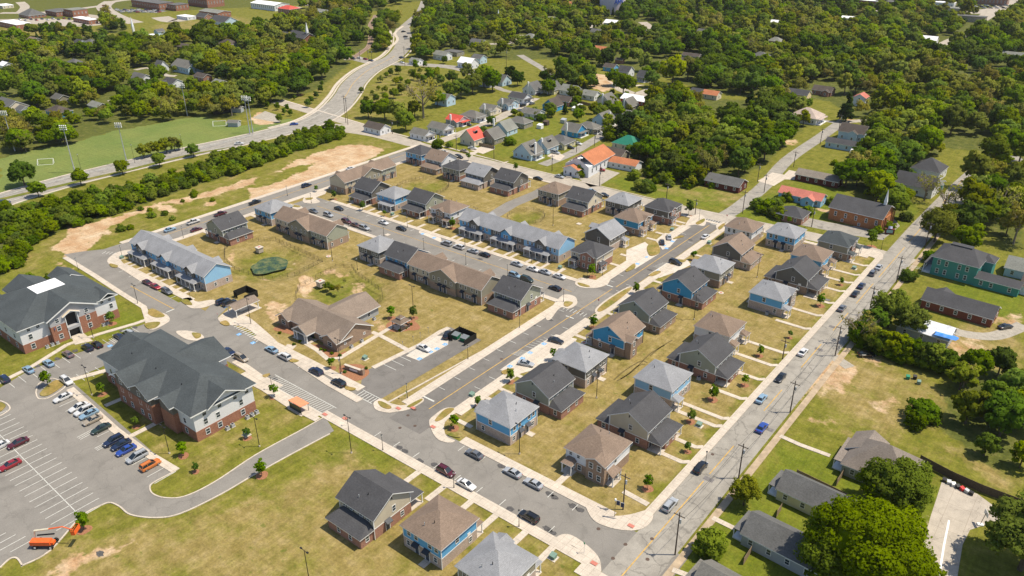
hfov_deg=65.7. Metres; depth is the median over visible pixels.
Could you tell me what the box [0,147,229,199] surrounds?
verge
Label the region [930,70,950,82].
tree
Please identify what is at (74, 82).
tree
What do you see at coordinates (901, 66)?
tree
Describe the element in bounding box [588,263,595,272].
young tree
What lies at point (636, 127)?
tree
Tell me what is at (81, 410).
suv car
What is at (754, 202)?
shrub
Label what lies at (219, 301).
suv car
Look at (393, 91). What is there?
park tree
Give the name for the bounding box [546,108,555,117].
yard tree
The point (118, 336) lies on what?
sedan car
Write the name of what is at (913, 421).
shrub
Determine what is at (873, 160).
tree
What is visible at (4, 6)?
cottage
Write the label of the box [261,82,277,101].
tree
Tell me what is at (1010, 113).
tree
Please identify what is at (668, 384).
house
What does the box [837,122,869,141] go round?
cottage
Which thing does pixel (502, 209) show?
driveway
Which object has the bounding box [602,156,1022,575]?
road
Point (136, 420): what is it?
young tree
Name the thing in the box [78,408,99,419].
sedan car
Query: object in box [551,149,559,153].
suv car
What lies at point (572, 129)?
cottage
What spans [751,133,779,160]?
tree
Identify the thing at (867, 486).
tree
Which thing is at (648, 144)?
tree
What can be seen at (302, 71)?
tree
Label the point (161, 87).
tree
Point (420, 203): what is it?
house
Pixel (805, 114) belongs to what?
tree
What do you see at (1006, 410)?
tree
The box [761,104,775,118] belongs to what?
tree
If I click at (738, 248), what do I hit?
house
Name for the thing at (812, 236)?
road
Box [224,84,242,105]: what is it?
tree
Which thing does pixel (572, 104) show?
yard tree
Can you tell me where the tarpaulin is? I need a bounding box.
[934,331,958,340]
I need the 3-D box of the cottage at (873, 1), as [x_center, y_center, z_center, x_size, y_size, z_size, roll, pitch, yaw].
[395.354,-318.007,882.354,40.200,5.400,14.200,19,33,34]
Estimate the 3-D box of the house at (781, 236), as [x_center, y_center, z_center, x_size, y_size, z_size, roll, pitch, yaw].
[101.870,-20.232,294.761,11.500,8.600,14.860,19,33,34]
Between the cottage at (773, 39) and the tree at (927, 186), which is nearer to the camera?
the tree at (927, 186)
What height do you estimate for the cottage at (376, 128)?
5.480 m
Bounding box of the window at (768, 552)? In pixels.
[765,548,770,555]
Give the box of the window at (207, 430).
[205,427,210,434]
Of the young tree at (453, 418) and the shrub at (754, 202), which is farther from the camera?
the shrub at (754, 202)
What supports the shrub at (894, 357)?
on the ground
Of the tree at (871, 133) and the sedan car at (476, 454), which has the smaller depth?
the sedan car at (476, 454)
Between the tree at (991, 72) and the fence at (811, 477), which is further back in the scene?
the tree at (991, 72)
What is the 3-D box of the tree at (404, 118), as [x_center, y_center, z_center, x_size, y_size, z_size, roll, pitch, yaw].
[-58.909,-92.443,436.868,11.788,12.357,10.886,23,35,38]
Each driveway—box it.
[253,81,999,575]
[489,189,537,216]
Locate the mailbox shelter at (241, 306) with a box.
[225,295,261,317]
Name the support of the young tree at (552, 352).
on the mulch bed
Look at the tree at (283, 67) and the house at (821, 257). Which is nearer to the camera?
the house at (821, 257)
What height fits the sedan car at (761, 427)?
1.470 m
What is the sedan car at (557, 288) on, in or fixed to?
on the road at (558, 515)
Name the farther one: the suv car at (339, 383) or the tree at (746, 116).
the tree at (746, 116)
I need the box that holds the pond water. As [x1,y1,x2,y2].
[251,257,287,273]
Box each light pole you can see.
[159,424,169,453]
[251,415,259,446]
[300,547,308,575]
[343,414,351,453]
[515,422,523,454]
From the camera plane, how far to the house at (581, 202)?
325.36 m
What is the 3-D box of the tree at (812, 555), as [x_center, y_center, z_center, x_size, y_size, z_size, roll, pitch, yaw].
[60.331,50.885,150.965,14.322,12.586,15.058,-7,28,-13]
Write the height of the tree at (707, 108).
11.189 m
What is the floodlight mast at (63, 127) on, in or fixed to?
on the ground
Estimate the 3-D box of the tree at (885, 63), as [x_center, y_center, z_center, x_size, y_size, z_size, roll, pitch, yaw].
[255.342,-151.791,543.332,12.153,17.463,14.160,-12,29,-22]
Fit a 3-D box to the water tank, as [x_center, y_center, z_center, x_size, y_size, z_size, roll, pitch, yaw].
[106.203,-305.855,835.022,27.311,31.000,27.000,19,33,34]
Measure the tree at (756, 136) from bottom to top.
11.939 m
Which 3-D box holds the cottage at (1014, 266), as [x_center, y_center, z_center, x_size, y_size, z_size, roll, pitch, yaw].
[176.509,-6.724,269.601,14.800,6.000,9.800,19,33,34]
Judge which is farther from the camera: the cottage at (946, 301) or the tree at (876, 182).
the tree at (876, 182)
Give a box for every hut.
[226,120,240,126]
[231,106,243,112]
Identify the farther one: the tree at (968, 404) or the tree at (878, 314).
the tree at (878, 314)
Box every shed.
[537,123,543,128]
[543,120,549,125]
[560,118,566,123]
[614,57,624,63]
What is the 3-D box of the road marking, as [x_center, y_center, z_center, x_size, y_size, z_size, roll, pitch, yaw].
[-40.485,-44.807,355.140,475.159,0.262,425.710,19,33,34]
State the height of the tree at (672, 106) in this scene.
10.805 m
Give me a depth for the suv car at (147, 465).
183.66 m
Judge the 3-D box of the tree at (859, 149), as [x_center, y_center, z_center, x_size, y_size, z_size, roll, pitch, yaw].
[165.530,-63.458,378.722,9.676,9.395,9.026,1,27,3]
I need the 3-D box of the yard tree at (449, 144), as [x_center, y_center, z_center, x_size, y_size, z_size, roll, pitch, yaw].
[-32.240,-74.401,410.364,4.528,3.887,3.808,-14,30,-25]
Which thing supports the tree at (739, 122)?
on the ground
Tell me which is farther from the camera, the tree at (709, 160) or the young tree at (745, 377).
the tree at (709, 160)
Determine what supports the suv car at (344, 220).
on the road at (558, 515)
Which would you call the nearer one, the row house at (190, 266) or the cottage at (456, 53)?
the row house at (190, 266)
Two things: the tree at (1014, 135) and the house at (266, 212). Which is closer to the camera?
the house at (266, 212)
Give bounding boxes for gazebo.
[391,315,410,331]
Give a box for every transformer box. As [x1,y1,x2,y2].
[361,354,369,360]
[468,391,474,396]
[547,551,558,562]
[694,420,703,428]
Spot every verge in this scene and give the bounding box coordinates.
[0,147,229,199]
[0,197,724,437]
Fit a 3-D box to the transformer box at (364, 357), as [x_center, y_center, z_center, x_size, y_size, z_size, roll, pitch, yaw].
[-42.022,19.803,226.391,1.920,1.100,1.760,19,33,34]
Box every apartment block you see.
[0,266,119,353]
[97,329,256,441]
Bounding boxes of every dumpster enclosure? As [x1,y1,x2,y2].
[233,285,258,297]
[447,326,476,345]
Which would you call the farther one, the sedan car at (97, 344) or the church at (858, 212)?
the church at (858, 212)
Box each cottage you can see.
[0,3,13,8]
[0,19,30,29]
[0,61,11,67]
[0,96,29,110]
[15,105,26,112]
[19,8,46,18]
[44,105,72,116]
[45,8,64,16]
[50,93,69,103]
[63,7,88,16]
[67,58,85,62]
[72,16,97,24]
[87,100,104,108]
[130,72,149,80]
[131,0,173,10]
[154,28,164,34]
[155,60,168,69]
[162,77,182,87]
[167,2,189,10]
[171,58,203,74]
[176,14,195,19]
[177,43,188,49]
[188,0,224,7]
[193,72,212,80]
[195,12,212,19]
[199,8,230,16]
[209,15,236,24]
[218,39,236,46]
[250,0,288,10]
[278,5,299,14]
[363,120,390,135]
[408,57,423,64]
[409,127,436,141]
[427,121,455,135]
[433,50,451,59]
[435,93,455,106]
[444,49,463,56]
[445,113,470,127]
[457,56,478,68]
[459,126,485,146]
[460,110,487,122]
[469,38,484,44]
[471,54,487,63]
[479,103,500,115]
[483,126,505,144]
[492,118,517,135]
[497,97,518,110]
[498,74,511,86]
[507,91,533,103]
[511,116,532,128]
[512,139,543,160]
[521,107,545,119]
[522,80,542,94]
[537,135,559,153]
[542,96,563,111]
[543,80,560,94]
[554,134,575,149]
[555,94,572,106]
[559,83,581,96]
[561,121,588,138]
[581,89,600,100]
[581,121,602,134]
[590,28,601,32]
[591,110,616,126]
[596,92,618,104]
[602,63,618,70]
[603,19,618,24]
[607,146,629,158]
[611,135,639,151]
[618,65,634,75]
[621,96,639,109]
[636,70,648,82]
[681,52,701,57]
[685,559,740,575]
[691,87,703,93]
[702,89,721,99]
[704,172,748,192]
[732,510,816,575]
[755,51,769,55]
[767,469,856,516]
[768,37,782,42]
[776,206,810,225]
[777,185,827,207]
[789,88,811,98]
[792,107,827,125]
[795,168,843,188]
[811,84,835,96]
[825,137,857,150]
[832,430,924,482]
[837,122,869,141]
[849,0,887,3]
[853,92,869,105]
[895,170,940,198]
[895,320,957,347]
[910,157,948,178]
[920,286,1001,327]
[923,35,938,42]
[935,1,956,6]
[948,7,967,11]
[957,14,987,22]
[975,0,1009,5]
[1002,51,1023,55]
[1003,255,1023,278]
[1019,274,1023,294]
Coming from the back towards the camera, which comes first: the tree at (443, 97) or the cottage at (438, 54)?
the cottage at (438, 54)
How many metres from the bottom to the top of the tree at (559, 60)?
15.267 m
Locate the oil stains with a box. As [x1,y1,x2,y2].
[35,230,692,556]
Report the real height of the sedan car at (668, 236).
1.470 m
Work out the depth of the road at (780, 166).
422.92 m
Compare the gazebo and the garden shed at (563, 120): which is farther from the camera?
the garden shed at (563, 120)
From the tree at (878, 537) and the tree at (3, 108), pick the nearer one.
the tree at (878, 537)
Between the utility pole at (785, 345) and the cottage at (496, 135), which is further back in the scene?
the cottage at (496, 135)
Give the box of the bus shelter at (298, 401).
[288,396,308,415]
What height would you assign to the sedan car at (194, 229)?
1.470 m
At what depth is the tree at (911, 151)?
365.11 m
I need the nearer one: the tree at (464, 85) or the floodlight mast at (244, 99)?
the floodlight mast at (244, 99)
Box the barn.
[620,93,644,105]
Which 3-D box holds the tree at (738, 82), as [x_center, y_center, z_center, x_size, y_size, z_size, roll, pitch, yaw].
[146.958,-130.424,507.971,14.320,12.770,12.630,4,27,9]
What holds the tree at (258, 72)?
on the ground
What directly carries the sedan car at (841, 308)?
on the road at (659, 551)
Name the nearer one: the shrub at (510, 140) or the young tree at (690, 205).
the young tree at (690, 205)
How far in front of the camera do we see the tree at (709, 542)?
156.82 m
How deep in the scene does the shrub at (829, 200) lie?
332.21 m
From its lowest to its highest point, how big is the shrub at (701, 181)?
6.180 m
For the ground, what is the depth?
240.19 m
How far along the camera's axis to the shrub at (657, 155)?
375.37 m
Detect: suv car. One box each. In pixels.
[0,374,10,383]
[59,374,73,385]
[73,403,94,416]
[81,343,93,351]
[102,432,124,447]
[122,328,133,333]
[139,458,161,471]
[161,286,172,294]
[215,297,229,305]
[221,299,236,306]
[277,352,291,360]
[301,183,311,187]
[308,367,323,375]
[323,211,333,217]
[330,378,346,387]
[341,217,351,223]
[359,224,369,230]
[436,462,455,477]
[440,240,452,245]
[442,330,451,339]
[453,243,464,249]
[508,270,520,278]
[518,509,539,524]
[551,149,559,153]
[661,497,678,512]
[668,258,681,265]
[692,460,707,474]
[868,269,877,276]
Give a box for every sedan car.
[0,439,10,448]
[0,458,21,471]
[6,436,29,449]
[22,365,34,373]
[42,359,54,367]
[53,392,72,402]
[61,350,74,357]
[68,401,87,412]
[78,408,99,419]
[82,414,102,425]
[90,422,111,434]
[91,341,103,348]
[110,437,131,450]
[113,333,122,339]
[115,443,136,456]
[142,279,152,285]
[150,283,160,289]
[163,227,175,231]
[190,227,202,231]
[225,347,234,355]
[265,346,278,353]
[308,208,318,213]
[334,206,343,210]
[350,222,358,227]
[378,219,388,224]
[396,225,406,230]
[416,343,431,351]
[456,477,476,490]
[465,448,483,459]
[467,248,478,253]
[478,252,490,257]
[503,466,522,478]
[510,260,522,266]
[517,359,534,367]
[523,477,543,490]
[526,265,538,271]
[533,176,542,180]
[538,268,551,274]
[548,285,561,291]
[548,336,563,344]
[553,273,565,279]
[554,174,564,178]
[659,239,664,244]
[666,234,671,239]
[701,234,709,239]
[755,393,767,403]
[755,422,768,433]
[774,372,786,382]
[797,347,808,356]
[837,304,846,311]
[851,290,859,296]
[857,282,865,288]
[857,351,875,357]
[874,264,882,269]
[997,323,1013,329]
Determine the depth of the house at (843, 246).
283.85 m
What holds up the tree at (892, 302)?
on the ground
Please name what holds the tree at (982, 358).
on the ground
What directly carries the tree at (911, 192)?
on the ground
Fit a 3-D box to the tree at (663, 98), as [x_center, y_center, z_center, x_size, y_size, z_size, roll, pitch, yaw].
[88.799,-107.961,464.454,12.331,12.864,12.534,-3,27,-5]
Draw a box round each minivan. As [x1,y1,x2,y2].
[125,448,148,463]
[234,351,248,362]
[520,274,533,282]
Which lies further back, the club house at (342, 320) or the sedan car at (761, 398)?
the club house at (342, 320)
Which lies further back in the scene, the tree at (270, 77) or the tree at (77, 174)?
the tree at (270, 77)
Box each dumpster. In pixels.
[451,331,460,339]
[459,334,469,341]
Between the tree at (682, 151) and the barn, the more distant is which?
the barn
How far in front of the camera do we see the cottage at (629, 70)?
558.62 m
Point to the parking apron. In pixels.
(439, 341)
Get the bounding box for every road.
[0,0,1023,368]
[0,1,474,203]
[64,151,719,575]
[271,100,915,266]
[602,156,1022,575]
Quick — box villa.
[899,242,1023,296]
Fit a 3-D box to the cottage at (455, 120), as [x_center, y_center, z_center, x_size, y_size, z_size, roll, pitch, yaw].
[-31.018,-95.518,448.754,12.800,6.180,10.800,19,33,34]
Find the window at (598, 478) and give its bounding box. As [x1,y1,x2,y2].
[596,475,600,482]
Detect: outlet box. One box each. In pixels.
[254,245,263,252]
[315,279,324,287]
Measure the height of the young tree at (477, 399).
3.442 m
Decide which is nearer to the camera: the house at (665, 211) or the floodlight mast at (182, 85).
the house at (665, 211)
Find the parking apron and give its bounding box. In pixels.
[406,231,689,372]
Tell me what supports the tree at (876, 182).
on the ground
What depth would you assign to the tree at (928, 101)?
446.57 m
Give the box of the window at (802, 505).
[799,502,804,508]
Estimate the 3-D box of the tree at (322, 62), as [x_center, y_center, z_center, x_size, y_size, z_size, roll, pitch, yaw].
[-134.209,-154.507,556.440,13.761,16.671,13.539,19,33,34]
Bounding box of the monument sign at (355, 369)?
[344,363,364,375]
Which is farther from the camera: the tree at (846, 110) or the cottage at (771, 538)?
the tree at (846, 110)
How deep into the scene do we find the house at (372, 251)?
283.07 m
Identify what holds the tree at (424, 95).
on the ground
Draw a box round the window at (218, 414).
[215,411,220,418]
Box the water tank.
[600,0,624,14]
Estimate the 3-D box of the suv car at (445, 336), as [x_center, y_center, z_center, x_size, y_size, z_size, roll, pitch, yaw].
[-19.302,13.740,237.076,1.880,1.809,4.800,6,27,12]
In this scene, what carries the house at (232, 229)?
on the ground
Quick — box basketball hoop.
[976,508,988,526]
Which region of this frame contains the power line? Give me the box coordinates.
[677,447,737,511]
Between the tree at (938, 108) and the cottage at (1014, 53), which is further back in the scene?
the cottage at (1014, 53)
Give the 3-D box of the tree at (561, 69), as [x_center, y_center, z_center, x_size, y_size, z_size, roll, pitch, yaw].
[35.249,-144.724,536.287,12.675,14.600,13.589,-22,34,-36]
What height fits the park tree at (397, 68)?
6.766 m
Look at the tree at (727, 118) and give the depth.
415.97 m
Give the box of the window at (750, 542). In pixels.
[747,539,752,545]
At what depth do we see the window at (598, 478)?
177.58 m
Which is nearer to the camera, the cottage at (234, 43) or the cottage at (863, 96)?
the cottage at (863, 96)
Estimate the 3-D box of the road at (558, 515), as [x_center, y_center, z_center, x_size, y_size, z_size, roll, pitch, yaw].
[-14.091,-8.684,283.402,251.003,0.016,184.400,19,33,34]
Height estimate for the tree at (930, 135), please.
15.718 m
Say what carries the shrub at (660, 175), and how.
on the ground
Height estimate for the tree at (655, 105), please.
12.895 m
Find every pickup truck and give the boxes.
[186,218,200,224]
[213,210,226,216]
[248,199,260,204]
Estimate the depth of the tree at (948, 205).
301.57 m
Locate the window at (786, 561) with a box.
[784,558,789,565]
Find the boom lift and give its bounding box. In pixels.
[29,523,79,549]
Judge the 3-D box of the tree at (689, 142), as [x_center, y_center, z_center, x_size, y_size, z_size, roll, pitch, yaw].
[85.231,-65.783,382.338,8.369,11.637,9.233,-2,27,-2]
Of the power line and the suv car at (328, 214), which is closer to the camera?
the power line
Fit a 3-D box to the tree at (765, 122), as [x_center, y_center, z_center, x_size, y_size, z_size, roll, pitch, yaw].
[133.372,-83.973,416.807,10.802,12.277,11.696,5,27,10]
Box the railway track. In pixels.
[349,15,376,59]
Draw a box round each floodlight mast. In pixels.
[0,111,15,150]
[59,125,74,169]
[114,123,127,162]
[178,84,187,115]
[241,96,250,133]
[244,97,253,132]
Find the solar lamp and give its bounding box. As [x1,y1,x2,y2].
[614,498,623,516]
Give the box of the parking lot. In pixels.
[0,304,479,565]
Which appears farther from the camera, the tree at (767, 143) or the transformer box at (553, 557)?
the tree at (767, 143)
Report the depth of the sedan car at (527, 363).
222.08 m
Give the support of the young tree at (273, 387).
on the mulch bed
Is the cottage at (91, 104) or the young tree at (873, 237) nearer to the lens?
the young tree at (873, 237)
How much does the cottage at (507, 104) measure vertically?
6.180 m
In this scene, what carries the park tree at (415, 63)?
on the ground
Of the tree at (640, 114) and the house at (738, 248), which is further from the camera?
the tree at (640, 114)
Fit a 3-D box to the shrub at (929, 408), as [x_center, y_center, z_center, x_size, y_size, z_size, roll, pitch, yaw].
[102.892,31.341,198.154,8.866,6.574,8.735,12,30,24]
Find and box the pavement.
[0,26,963,575]
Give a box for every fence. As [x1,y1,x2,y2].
[5,135,252,195]
[224,237,322,278]
[295,264,382,302]
[397,176,448,192]
[479,143,493,148]
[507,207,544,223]
[579,101,590,105]
[743,546,751,563]
[797,469,856,498]
[836,468,844,484]
[920,455,1019,502]
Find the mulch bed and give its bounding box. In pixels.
[76,94,876,534]
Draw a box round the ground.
[0,0,1023,575]
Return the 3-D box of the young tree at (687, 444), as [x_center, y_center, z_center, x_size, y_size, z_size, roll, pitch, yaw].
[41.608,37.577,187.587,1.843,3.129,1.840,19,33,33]
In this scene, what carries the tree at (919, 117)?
on the ground
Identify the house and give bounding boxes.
[127,230,232,291]
[204,211,253,245]
[253,199,293,225]
[273,206,348,249]
[275,291,380,351]
[325,469,423,548]
[328,157,396,194]
[348,176,390,206]
[357,235,398,265]
[375,186,410,212]
[377,240,428,279]
[399,494,483,569]
[401,187,446,218]
[404,145,430,165]
[407,251,499,305]
[419,148,457,174]
[428,199,468,227]
[441,159,470,181]
[454,531,541,575]
[458,207,575,262]
[460,162,497,190]
[474,390,538,445]
[486,275,543,319]
[489,167,530,196]
[513,360,584,419]
[537,181,571,206]
[551,341,608,388]
[561,185,603,216]
[561,423,632,487]
[568,240,613,272]
[584,219,628,250]
[585,310,645,359]
[595,390,682,455]
[605,192,642,214]
[613,208,656,236]
[613,287,677,334]
[633,359,692,411]
[644,198,682,225]
[656,266,717,309]
[666,332,744,387]
[689,254,735,288]
[692,311,750,355]
[712,232,762,270]
[724,217,764,242]
[746,279,797,318]
[764,255,829,297]
[765,222,806,251]
[790,243,837,276]
[817,230,862,262]
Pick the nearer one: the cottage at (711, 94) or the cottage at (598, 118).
the cottage at (598, 118)
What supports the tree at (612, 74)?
on the ground
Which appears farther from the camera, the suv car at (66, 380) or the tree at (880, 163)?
the tree at (880, 163)
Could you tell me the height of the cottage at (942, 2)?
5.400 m
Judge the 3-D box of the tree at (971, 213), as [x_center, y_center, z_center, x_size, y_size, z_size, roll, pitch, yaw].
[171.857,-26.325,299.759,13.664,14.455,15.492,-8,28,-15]
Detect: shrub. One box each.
[115,224,126,232]
[127,224,133,229]
[136,206,144,210]
[145,211,156,217]
[160,210,168,215]
[188,189,198,195]
[503,136,516,145]
[576,164,584,176]
[626,169,640,179]
[634,181,640,189]
[638,182,652,192]
[641,165,658,177]
[641,179,654,184]
[645,152,660,164]
[650,184,656,191]
[651,178,659,183]
[655,171,666,182]
[658,165,670,172]
[661,172,675,182]
[662,178,674,186]
[670,160,683,178]
[681,179,693,189]
[683,176,698,186]
[686,175,696,183]
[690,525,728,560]
[696,175,705,184]
[706,179,715,188]
[749,196,762,208]
[755,198,775,214]
[763,197,783,208]
[765,206,776,217]
[772,205,786,220]
[777,196,786,202]
[782,191,793,202]
[803,205,813,215]
[825,196,833,204]
[847,322,857,342]
[848,320,870,339]
[850,335,872,350]
[862,322,881,345]
[866,329,890,348]
[867,229,877,234]
[870,345,883,355]
[872,225,883,232]
[876,329,902,350]
[881,347,893,357]
[883,220,896,229]
[888,350,906,364]
[891,333,913,355]
[896,349,919,364]
[898,269,919,281]
[899,211,913,221]
[902,409,934,431]
[904,337,924,355]
[905,397,942,425]
[912,342,926,359]
[913,355,920,367]
[920,341,942,363]
[922,250,935,259]
[922,360,939,369]
[925,343,949,364]
[930,360,954,373]
[935,349,962,367]
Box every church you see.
[290,24,313,41]
[562,144,642,177]
[828,189,895,229]
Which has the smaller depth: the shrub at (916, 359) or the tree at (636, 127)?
the shrub at (916, 359)
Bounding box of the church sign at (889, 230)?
[884,226,894,234]
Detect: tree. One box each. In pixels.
[0,100,11,123]
[0,110,21,128]
[1,120,24,147]
[5,116,33,131]
[5,127,33,150]
[9,129,33,151]
[20,79,45,106]
[38,370,50,383]
[40,117,59,140]
[51,122,74,144]
[52,119,67,140]
[67,78,89,102]
[70,167,89,185]
[72,83,96,106]
[74,511,88,528]
[95,382,104,391]
[105,311,114,323]
[113,160,129,173]
[118,90,140,114]
[130,416,138,426]
[135,82,150,93]
[135,143,150,157]
[138,89,160,104]
[150,153,165,166]
[151,81,172,96]
[158,97,177,119]
[158,137,173,152]
[168,137,180,150]
[174,139,182,148]
[175,441,186,455]
[191,462,198,470]
[192,80,211,92]
[209,86,230,113]
[217,82,227,108]
[219,93,239,115]
[222,80,234,84]
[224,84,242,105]
[229,90,246,103]
[235,54,249,65]
[235,64,255,75]
[235,78,255,94]
[242,427,250,434]
[253,457,266,473]
[254,69,261,74]
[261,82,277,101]
[265,70,278,80]
[268,383,277,396]
[270,61,289,76]
[275,113,281,120]
[285,75,308,95]
[291,66,309,89]
[304,98,310,105]
[305,72,313,87]
[311,55,329,78]
[326,358,335,365]
[372,94,379,100]
[381,92,388,97]
[386,99,407,122]
[386,306,394,317]
[389,87,398,95]
[391,77,399,83]
[394,65,400,74]
[394,109,414,130]
[397,84,404,94]
[399,76,440,117]
[408,100,421,117]
[409,69,415,77]
[409,305,417,314]
[412,59,418,68]
[420,74,427,82]
[424,68,434,77]
[429,90,446,106]
[431,140,442,148]
[432,68,439,75]
[436,74,444,82]
[441,80,461,94]
[445,70,458,80]
[445,140,453,146]
[449,217,455,227]
[449,414,459,425]
[452,78,470,97]
[459,62,474,76]
[465,73,482,93]
[474,64,494,87]
[474,395,480,403]
[482,69,501,91]
[486,115,495,125]
[504,65,515,76]
[505,368,514,378]
[510,108,517,114]
[541,78,555,94]
[543,102,556,111]
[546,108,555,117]
[550,348,556,355]
[552,55,571,70]
[555,64,574,81]
[556,78,565,85]
[567,85,582,96]
[570,102,576,106]
[572,95,581,103]
[572,107,584,118]
[575,104,586,110]
[579,63,596,84]
[580,61,595,71]
[588,102,597,113]
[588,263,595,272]
[589,314,597,327]
[592,104,607,114]
[602,113,614,125]
[603,100,611,106]
[605,68,622,80]
[608,101,625,114]
[612,73,637,92]
[614,111,635,132]
[630,118,647,137]
[631,141,645,159]
[632,109,652,118]
[632,134,660,157]
[632,282,639,290]
[637,122,664,138]
[639,122,662,139]
[641,118,655,122]
[643,69,659,84]
[643,99,663,114]
[643,474,652,488]
[644,85,664,99]
[648,157,670,170]
[654,93,669,107]
[656,110,673,123]
[657,137,674,152]
[658,149,685,168]
[659,54,686,82]
[660,111,679,119]
[661,121,678,137]
[662,102,676,112]
[664,88,682,105]
[665,80,684,90]
[669,126,687,142]
[670,145,688,156]
[673,119,689,130]
[675,99,694,110]
[676,159,700,176]
[677,143,698,157]
[678,103,702,116]
[679,87,694,101]
[679,124,688,138]
[681,56,696,79]
[681,140,694,144]
[682,114,691,120]
[684,132,707,146]
[684,199,693,214]
[684,441,690,451]
[686,152,703,163]
[687,407,696,421]
[688,116,708,132]
[689,118,712,132]
[692,145,708,152]
[694,125,711,137]
[694,129,708,136]
[695,148,721,174]
[696,111,712,124]
[697,142,714,151]
[699,146,723,171]
[701,106,715,118]
[703,66,723,86]
[704,135,724,146]
[708,384,719,399]
[712,123,740,137]
[714,137,740,163]
[715,144,729,168]
[716,101,745,117]
[722,114,735,126]
[727,117,754,130]
[728,145,752,176]
[729,134,753,150]
[729,474,762,505]
[731,74,749,93]
[734,128,750,136]
[737,69,749,91]
[739,50,755,62]
[742,374,749,384]
[743,36,760,45]
[743,110,761,121]
[744,71,763,88]
[744,105,768,120]
[744,154,756,172]
[746,119,760,134]
[746,131,760,142]
[747,64,765,77]
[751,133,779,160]
[753,94,779,108]
[755,59,770,65]
[755,90,774,100]
[756,117,775,133]
[757,344,764,355]
[759,75,782,89]
[759,127,775,136]
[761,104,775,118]
[771,101,789,116]
[772,122,796,138]
[777,96,792,109]
[785,64,803,78]
[791,96,807,109]
[793,516,854,575]
[796,109,810,125]
[800,493,933,575]
[816,293,825,303]
[832,158,865,186]
[835,72,856,94]
[836,91,855,121]
[839,311,879,344]
[848,68,868,93]
[848,145,866,156]
[849,150,871,160]
[851,158,871,186]
[852,461,888,501]
[860,306,891,326]
[862,170,896,201]
[862,455,937,514]
[863,167,896,179]
[864,111,894,130]
[864,127,885,140]
[864,161,897,179]
[866,144,898,164]
[867,135,895,149]
[868,232,877,245]
[869,156,879,166]
[869,160,896,169]
[870,83,894,99]
[870,288,911,327]
[874,132,901,146]
[875,54,896,72]
[875,73,892,88]
[877,188,911,210]
[880,141,901,162]
[881,108,903,121]
[887,183,907,193]
[888,85,909,108]
[889,60,909,74]
[889,117,906,129]
[892,302,932,331]
[893,105,917,124]
[897,136,916,145]
[897,139,926,163]
[903,126,918,138]
[904,185,915,199]
[907,114,927,125]
[907,119,928,133]
[908,547,946,575]
[910,128,919,143]
[912,98,933,109]
[914,105,934,117]
[914,125,944,146]
[916,171,945,200]
[917,93,933,97]
[919,206,958,241]
[920,104,934,110]
[925,78,946,92]
[927,87,948,100]
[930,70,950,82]
[930,100,951,115]
[933,85,955,95]
[933,181,962,203]
[934,202,961,226]
[935,63,955,73]
[941,104,967,134]
[944,98,963,105]
[944,360,981,389]
[946,199,988,225]
[950,389,991,423]
[951,223,986,246]
[953,361,977,386]
[957,176,996,205]
[960,149,995,175]
[961,348,994,376]
[962,174,991,186]
[970,90,989,101]
[973,432,1001,455]
[976,200,1001,223]
[978,133,1012,157]
[979,76,1000,96]
[980,63,1001,79]
[980,98,1004,117]
[980,173,1008,192]
[980,379,1015,397]
[982,389,1023,436]
[982,488,1023,571]
[987,184,1023,218]
[987,346,1017,376]
[988,102,1013,123]
[988,193,1010,220]
[989,124,1013,138]
[990,158,1007,173]
[996,107,1021,124]
[996,207,1023,235]
[998,367,1023,391]
[999,164,1023,186]
[999,201,1023,244]
[1000,128,1023,150]
[1001,159,1023,173]
[1003,84,1023,103]
[1003,182,1023,207]
[1009,440,1023,467]
[1010,139,1023,161]
[1011,102,1023,115]
[1014,71,1023,81]
[1016,389,1023,425]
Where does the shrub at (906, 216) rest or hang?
on the ground
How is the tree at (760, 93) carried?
on the ground
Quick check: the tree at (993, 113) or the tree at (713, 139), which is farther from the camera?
the tree at (993, 113)
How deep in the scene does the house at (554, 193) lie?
334.68 m
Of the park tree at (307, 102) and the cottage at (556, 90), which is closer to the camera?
the park tree at (307, 102)
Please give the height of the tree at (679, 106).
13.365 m
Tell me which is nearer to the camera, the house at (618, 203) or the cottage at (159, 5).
the house at (618, 203)
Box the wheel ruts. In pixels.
[614,340,671,380]
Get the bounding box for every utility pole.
[620,473,629,509]
[674,512,684,554]
[738,444,748,477]
[781,339,789,358]
[789,381,799,412]
[834,325,843,355]
[896,256,905,282]
[925,222,933,246]
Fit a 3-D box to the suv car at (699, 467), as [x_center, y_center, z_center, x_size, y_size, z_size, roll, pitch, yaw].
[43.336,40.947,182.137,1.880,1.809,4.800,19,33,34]
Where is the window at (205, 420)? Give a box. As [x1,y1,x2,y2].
[203,417,208,424]
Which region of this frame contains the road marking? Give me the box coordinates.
[0,57,960,575]

